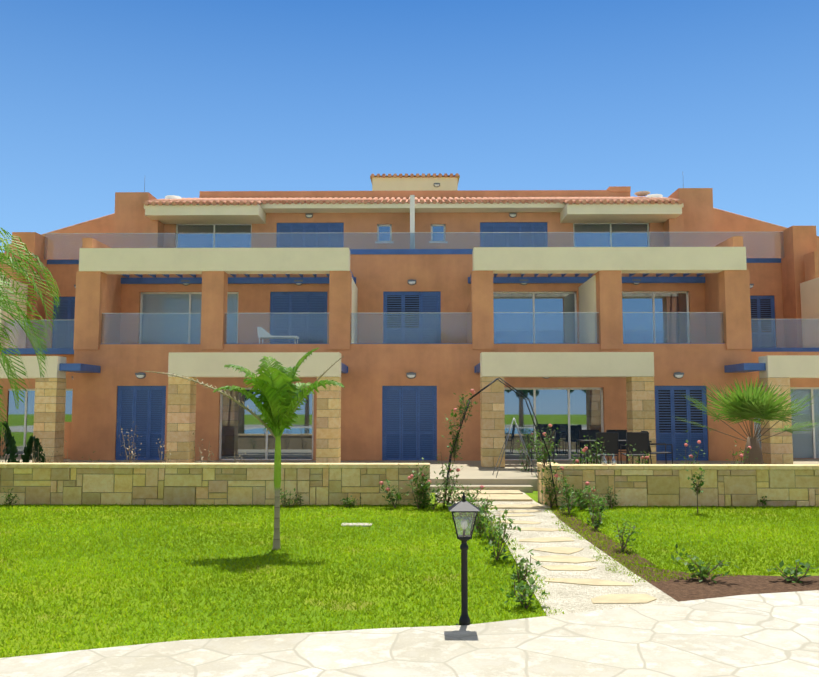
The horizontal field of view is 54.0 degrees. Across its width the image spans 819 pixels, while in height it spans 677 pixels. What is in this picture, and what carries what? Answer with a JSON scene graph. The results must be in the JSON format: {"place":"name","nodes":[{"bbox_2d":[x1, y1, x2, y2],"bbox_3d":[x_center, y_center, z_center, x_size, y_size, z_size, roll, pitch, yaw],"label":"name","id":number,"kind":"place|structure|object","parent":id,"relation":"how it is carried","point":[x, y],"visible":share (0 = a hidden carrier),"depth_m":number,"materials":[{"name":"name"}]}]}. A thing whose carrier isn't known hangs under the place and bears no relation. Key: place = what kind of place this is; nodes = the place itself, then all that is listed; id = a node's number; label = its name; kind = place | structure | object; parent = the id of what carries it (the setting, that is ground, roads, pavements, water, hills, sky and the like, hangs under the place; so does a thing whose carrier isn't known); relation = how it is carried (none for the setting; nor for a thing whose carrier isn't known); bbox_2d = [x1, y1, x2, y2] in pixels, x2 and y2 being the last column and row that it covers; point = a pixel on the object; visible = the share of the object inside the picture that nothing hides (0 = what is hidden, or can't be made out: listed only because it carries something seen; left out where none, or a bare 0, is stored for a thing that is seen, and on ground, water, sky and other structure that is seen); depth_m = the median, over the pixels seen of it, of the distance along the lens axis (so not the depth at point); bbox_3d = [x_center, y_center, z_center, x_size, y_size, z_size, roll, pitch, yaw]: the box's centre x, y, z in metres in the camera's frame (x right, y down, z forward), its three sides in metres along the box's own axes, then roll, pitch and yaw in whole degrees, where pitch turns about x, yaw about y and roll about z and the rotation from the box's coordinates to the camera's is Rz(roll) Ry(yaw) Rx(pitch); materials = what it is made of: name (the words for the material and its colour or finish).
{"place":"outdoors","nodes":[
{"label":"outdoors","id":0,"kind":"place"},
{"bbox_2d":[0,590,818,676],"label":"crazy paving","id":1,"kind":"structure","parent":0,"point":[765,635],"depth_m":5.73,"materials":[{"name":"beige stone"}]},
{"bbox_2d":[448,493,479,624],"bbox_3d":[0.442,1.782,6.485,0.250,1.075,0.250,0,-5,1],"label":"garden lamp post","id":2,"kind":"object","parent":1,"relation":"on","point":[463,505],"visible":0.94,"depth_m":6.45,"materials":[{"name":"black metal"}]},
{"bbox_2d":[0,491,818,657],"bbox_3d":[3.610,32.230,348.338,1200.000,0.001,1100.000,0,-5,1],"label":"lawn","id":3,"kind":"structure","parent":0,"point":[533,496],"depth_m":8.40,"materials":[{"name":"green plant"}]},
{"bbox_2d":[0,228,60,440],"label":"palm tree","id":4,"kind":"object","parent":3,"relation":"on","point":[12,264],"visible":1,"depth_m":12.40,"materials":[{"name":"green plant"}]},
{"bbox_2d":[144,348,343,550],"bbox_3d":[-2.070,1.357,9.952,2.484,2.528,1.066,1,-5,-13],"label":"palm tree","id":5,"kind":"object","parent":3,"relation":"on","point":[278,397],"visible":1,"depth_m":10.01,"materials":[{"name":"green plant"}]},
{"bbox_2d":[341,523,371,526],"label":"lawn valve covers","id":6,"kind":"object","parent":3,"relation":"on","point":[358,525],"visible":0.79,"depth_m":12.03,"materials":[{"name":"white concrete"}]},
{"bbox_2d":[0,186,818,460],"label":"building walls","id":7,"kind":"structure","parent":3,"relation":"on","point":[447,370],"depth_m":23.95,"materials":[{"name":"orange paint"}]},
{"bbox_2d":[257,327,297,343],"bbox_3d":[-4.093,-0.032,25.083,1.220,0.608,0.600,0,-5,1],"label":"lounge chair","id":8,"kind":"object","parent":7,"relation":"on","point":[264,335],"depth_m":24.81,"materials":[{"name":"white plastic"}]},
{"bbox_2d":[144,184,649,195],"bbox_3d":[0.142,-6.126,32.698,21.814,1.200,0.640,0,-5,1],"label":"antenna","id":9,"kind":"object","parent":7,"relation":"on","point":[641,193],"visible":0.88,"depth_m":32.44,"materials":[{"name":"grey metal"}]},
{"bbox_2d":[0,176,818,377],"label":"cream building beams","id":10,"kind":"structure","parent":7,"relation":"attached to","point":[534,260],"depth_m":23.75,"materials":[{"name":"beige paint"}]},
{"bbox_2d":[1,249,818,372],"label":"beam","id":11,"kind":"structure","parent":7,"relation":"attached to","point":[315,279],"depth_m":26.46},
{"bbox_2d":[4,232,818,457],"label":"glass balustrade","id":12,"kind":"object","parent":7,"relation":"attached to","point":[237,315],"visible":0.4,"depth_m":24.52,"materials":[{"name":"clear glass"}]},
{"bbox_2d":[5,195,818,459],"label":"building window frames","id":13,"kind":"structure","parent":7,"relation":"in","point":[412,220],"depth_m":26.55,"materials":[{"name":"white metal"}]},
{"bbox_2d":[6,224,687,458],"bbox_3d":[-2.098,-0.469,27.514,22.700,8.654,7.310,0,-5,1],"label":"window glass","id":14,"kind":"object","parent":13,"relation":"in","point":[243,432],"visible":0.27,"depth_m":26.19,"materials":[{"name":"blue glass"}]},
{"bbox_2d":[72,183,753,378],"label":"building wall lamps","id":15,"kind":"object","parent":7,"relation":"attached to","point":[409,375],"visible":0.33,"depth_m":26.49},
{"bbox_2d":[52,222,775,460],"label":"shutters","id":16,"kind":"object","parent":7,"relation":"attached to","point":[409,413],"visible":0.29,"depth_m":23.64,"materials":[{"name":"blue wood"}]},
{"bbox_2d":[165,194,662,198],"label":"roof water tanks","id":17,"kind":"object","parent":7,"relation":"on","point":[179,197],"visible":0.19,"depth_m":32.85,"materials":[{"name":"white plastic"}]},
{"bbox_2d":[10,173,818,243],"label":"roof tiles","id":18,"kind":"object","parent":7,"relation":"on","point":[433,200],"visible":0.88,"depth_m":30.91,"materials":[{"name":"orange tile"}]},
{"bbox_2d":[142,237,818,457],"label":"building interiors","id":19,"kind":"object","parent":7,"relation":"in","point":[151,311],"depth_m":26.79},
{"bbox_2d":[0,462,818,506],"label":"garden stone wall","id":20,"kind":"structure","parent":3,"relation":"on","point":[738,485],"depth_m":14.60,"materials":[{"name":"beige stone"}]},
{"bbox_2d":[2,389,817,608],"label":"garden shrubs","id":21,"kind":"object","parent":3,"relation":"on","point":[702,574],"visible":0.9,"depth_m":13.48,"materials":[{"name":"green plant"}]},
{"bbox_2d":[435,492,677,615],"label":"garden path","id":22,"kind":"structure","parent":3,"relation":"on","point":[571,598],"depth_m":8.54,"materials":[{"name":"beige gravel"}]},
{"bbox_2d":[438,490,656,603],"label":"stepping stones","id":23,"kind":"object","parent":22,"relation":"on","point":[507,495],"visible":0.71,"depth_m":9.76,"materials":[{"name":"beige stone"}]},
{"bbox_2d":[0,455,818,492],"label":"terrace floor","id":24,"kind":"structure","parent":0,"point":[511,475],"depth_m":19.90,"materials":[{"name":"stone"}]},
{"bbox_2d":[0,421,45,462],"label":"conifer shrubs","id":25,"kind":"object","parent":24,"relation":"on","point":[11,449],"visible":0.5,"depth_m":16.53,"materials":[{"name":"green plant"}]},
{"bbox_2d":[36,420,269,462],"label":"rose bushes","id":26,"kind":"object","parent":24,"relation":"on","point":[130,460],"visible":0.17,"depth_m":16.22,"materials":[{"name":"green plant"}]},
{"bbox_2d":[32,376,792,466],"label":"pergola stone columns","id":27,"kind":"structure","parent":24,"relation":"on","point":[49,414],"depth_m":20.82,"materials":[{"name":"stone"}]},
{"bbox_2d":[492,418,536,477],"bbox_3d":[2.344,2.423,17.973,0.917,1.307,0.816,0,-5,1],"label":"terrace swing frame","id":28,"kind":"object","parent":24,"relation":"on","point":[505,446],"visible":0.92,"depth_m":17.98,"materials":[{"name":"grey metal"}]},
{"bbox_2d":[528,430,672,470],"bbox_3d":[4.611,2.731,19.528,3.401,0.962,2.216,0,-5,1],"label":"patio table and chairs","id":29,"kind":"object","parent":24,"relation":"on","point":[615,442],"visible":0.65,"depth_m":18.51,"materials":[{"name":"black"}]},
{"bbox_2d":[674,376,818,463],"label":"fan palm tree","id":30,"kind":"object","parent":24,"relation":"on","point":[759,403],"visible":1,"depth_m":18.32,"materials":[{"name":"green plant"}]},
{"bbox_2d":[0,0,818,252],"label":"sky","id":31,"kind":"structure","parent":0,"point":[99,99],"materials":[{"name":"blue"}]},
{"bbox_2d":[443,377,557,507],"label":"garden arch","id":32,"kind":"structure","parent":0,"point":[481,390],"depth_m":14.31,"materials":[{"name":"black metal"}]},
{"bbox_2d":[602,453,615,464],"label":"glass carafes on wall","id":33,"kind":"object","parent":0,"point":[611,461],"visible":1,"depth_m":14.66,"materials":[{"name":"clear glass"}]},
{"bbox_2d":[551,507,818,601],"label":"flower bed","id":34,"kind":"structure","parent":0,"point":[685,589],"depth_m":8.03,"materials":[{"name":"brown soil"}]}
]}

